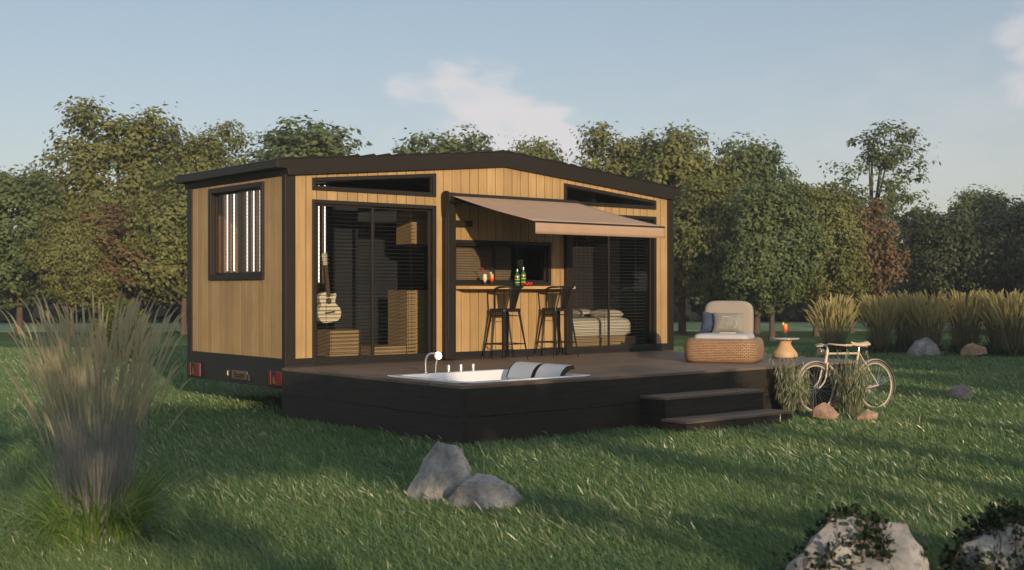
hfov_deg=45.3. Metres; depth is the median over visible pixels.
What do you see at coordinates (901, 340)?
ornamental grass
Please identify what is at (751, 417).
deck step
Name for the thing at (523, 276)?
bottle
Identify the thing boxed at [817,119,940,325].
tree
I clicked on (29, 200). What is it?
tree
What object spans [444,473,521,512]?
boulder
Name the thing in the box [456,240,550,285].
serving window
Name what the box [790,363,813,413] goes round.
weeping grass
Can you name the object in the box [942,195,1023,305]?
tree
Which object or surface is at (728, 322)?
throw pillow
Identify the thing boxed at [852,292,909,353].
ornamental grass
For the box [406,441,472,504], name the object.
boulder
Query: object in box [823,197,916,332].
tree
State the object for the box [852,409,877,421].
stone
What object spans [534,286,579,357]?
bar stool
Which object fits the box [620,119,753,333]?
tree
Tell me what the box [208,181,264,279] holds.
end window
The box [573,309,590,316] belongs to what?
bed pillow
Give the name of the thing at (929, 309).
ornamental grass
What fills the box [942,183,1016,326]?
tree
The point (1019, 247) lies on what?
tree
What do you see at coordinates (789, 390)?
weeping grass
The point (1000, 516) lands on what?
ivy
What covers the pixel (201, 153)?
tree
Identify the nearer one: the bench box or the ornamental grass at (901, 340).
the bench box
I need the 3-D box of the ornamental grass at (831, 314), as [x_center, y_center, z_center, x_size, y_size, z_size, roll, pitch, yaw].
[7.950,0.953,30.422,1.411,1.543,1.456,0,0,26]
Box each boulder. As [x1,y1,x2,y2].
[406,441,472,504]
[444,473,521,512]
[785,516,928,569]
[907,337,941,355]
[948,518,1023,569]
[961,342,986,357]
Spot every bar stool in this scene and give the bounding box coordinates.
[481,286,528,359]
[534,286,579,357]
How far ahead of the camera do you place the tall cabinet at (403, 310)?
17.67 m
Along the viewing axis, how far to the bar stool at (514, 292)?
17.43 m
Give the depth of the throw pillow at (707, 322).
17.22 m
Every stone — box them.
[810,402,838,420]
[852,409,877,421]
[947,385,973,399]
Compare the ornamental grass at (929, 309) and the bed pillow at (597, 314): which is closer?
the bed pillow at (597, 314)
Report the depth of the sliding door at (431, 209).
16.54 m
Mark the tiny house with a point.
(262, 236)
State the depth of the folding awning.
16.98 m
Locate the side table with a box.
[770,337,799,357]
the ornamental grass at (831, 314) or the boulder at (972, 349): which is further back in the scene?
the ornamental grass at (831, 314)
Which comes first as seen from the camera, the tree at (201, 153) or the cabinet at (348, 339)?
the cabinet at (348, 339)
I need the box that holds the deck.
[282,350,865,446]
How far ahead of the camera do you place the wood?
60.29 m
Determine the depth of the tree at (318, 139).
47.44 m
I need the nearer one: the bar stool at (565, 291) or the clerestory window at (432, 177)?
the clerestory window at (432, 177)
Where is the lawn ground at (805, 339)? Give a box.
[0,331,1023,569]
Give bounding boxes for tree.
[0,162,75,333]
[9,96,196,323]
[21,201,124,335]
[47,201,183,317]
[109,165,206,334]
[121,119,258,300]
[231,110,372,163]
[386,124,498,153]
[504,135,567,163]
[561,121,673,180]
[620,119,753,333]
[673,171,761,308]
[708,131,801,332]
[710,174,832,339]
[774,178,880,335]
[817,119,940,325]
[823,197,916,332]
[883,201,1008,331]
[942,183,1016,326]
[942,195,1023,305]
[992,194,1023,296]
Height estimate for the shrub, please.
1.626 m
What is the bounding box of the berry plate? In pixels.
[521,282,533,285]
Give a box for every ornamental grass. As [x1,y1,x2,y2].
[0,290,215,554]
[802,293,861,351]
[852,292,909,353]
[879,290,936,352]
[897,288,957,353]
[935,287,995,354]
[971,288,1023,355]
[974,288,1023,357]
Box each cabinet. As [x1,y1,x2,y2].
[317,329,360,356]
[388,290,427,353]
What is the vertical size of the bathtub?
0.678 m
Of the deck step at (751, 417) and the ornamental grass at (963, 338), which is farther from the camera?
the ornamental grass at (963, 338)
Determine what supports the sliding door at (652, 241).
in the tiny house
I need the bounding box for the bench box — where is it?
[361,345,405,354]
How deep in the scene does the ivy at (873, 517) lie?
6.51 m
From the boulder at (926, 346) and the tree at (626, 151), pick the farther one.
the tree at (626, 151)
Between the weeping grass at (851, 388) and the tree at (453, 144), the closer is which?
the weeping grass at (851, 388)
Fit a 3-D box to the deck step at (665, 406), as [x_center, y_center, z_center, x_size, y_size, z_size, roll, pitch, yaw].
[2.289,1.481,14.673,1.740,0.392,0.403,0,0,-39]
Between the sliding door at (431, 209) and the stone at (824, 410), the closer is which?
the stone at (824, 410)
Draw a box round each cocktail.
[481,268,486,281]
[489,269,493,282]
[782,318,787,337]
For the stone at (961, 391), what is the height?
0.320 m
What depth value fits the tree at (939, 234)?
44.80 m
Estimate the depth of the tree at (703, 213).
40.93 m
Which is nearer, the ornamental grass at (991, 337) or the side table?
the side table
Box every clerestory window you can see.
[312,173,435,196]
[564,183,655,209]
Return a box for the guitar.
[317,253,340,322]
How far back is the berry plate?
17.86 m
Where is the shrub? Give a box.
[91,298,152,363]
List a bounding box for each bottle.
[515,269,519,285]
[521,267,525,283]
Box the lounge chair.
[684,301,763,362]
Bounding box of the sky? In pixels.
[0,0,1023,245]
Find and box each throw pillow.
[700,311,713,332]
[712,313,743,332]
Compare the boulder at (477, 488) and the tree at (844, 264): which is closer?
the boulder at (477, 488)
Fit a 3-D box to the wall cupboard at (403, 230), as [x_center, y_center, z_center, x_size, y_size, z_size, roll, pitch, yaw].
[-1.417,-0.843,17.882,0.390,0.510,0.380,0,0,-39]
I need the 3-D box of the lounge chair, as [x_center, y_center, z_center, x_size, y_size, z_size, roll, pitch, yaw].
[2.943,0.636,17.008,1.016,0.831,1.016,0,0,19]
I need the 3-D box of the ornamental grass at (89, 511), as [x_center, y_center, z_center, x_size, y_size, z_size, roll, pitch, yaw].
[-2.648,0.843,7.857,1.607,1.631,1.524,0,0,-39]
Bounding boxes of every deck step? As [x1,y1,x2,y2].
[640,388,763,429]
[661,409,792,434]
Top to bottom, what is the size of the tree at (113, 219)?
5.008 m
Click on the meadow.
(692, 326)
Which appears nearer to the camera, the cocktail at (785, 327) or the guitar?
the guitar
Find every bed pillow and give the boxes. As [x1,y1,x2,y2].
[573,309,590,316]
[589,309,623,317]
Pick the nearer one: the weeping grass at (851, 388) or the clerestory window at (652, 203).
the weeping grass at (851, 388)
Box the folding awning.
[441,191,664,237]
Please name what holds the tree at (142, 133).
on the meadow
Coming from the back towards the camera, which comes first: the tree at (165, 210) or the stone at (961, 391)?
the tree at (165, 210)
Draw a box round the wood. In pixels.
[0,237,1014,322]
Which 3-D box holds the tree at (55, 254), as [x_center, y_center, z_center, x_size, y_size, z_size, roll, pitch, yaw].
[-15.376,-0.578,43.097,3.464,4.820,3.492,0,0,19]
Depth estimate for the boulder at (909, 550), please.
6.51 m
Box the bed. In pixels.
[573,317,634,346]
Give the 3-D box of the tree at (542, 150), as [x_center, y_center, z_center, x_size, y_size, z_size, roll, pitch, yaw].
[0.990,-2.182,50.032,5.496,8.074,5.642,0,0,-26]
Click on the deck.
(609, 390)
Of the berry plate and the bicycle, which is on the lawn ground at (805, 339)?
the bicycle
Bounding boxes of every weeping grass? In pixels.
[768,354,806,416]
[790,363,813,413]
[828,348,874,413]
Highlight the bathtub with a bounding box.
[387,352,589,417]
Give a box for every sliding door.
[312,199,435,363]
[563,215,656,352]
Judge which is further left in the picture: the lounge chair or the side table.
the lounge chair
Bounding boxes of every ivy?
[770,496,948,569]
[932,496,1023,569]
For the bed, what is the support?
on the tiny house
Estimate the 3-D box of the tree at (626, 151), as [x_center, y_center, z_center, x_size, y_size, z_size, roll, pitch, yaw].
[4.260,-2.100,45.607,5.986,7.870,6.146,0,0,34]
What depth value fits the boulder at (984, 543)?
6.51 m
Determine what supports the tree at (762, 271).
on the lawn ground at (805, 339)
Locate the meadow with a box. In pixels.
[0,321,1022,331]
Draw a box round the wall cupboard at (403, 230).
[396,210,427,244]
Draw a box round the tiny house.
[174,150,681,388]
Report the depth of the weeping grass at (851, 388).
15.79 m
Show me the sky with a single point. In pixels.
(808, 76)
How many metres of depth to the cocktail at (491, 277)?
17.57 m
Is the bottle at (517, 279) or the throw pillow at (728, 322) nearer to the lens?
the throw pillow at (728, 322)
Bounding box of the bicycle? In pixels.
[797,341,894,411]
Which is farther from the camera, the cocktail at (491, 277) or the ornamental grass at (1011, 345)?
the ornamental grass at (1011, 345)
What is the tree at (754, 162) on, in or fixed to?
on the lawn ground at (805, 339)
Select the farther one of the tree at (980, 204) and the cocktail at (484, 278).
the tree at (980, 204)

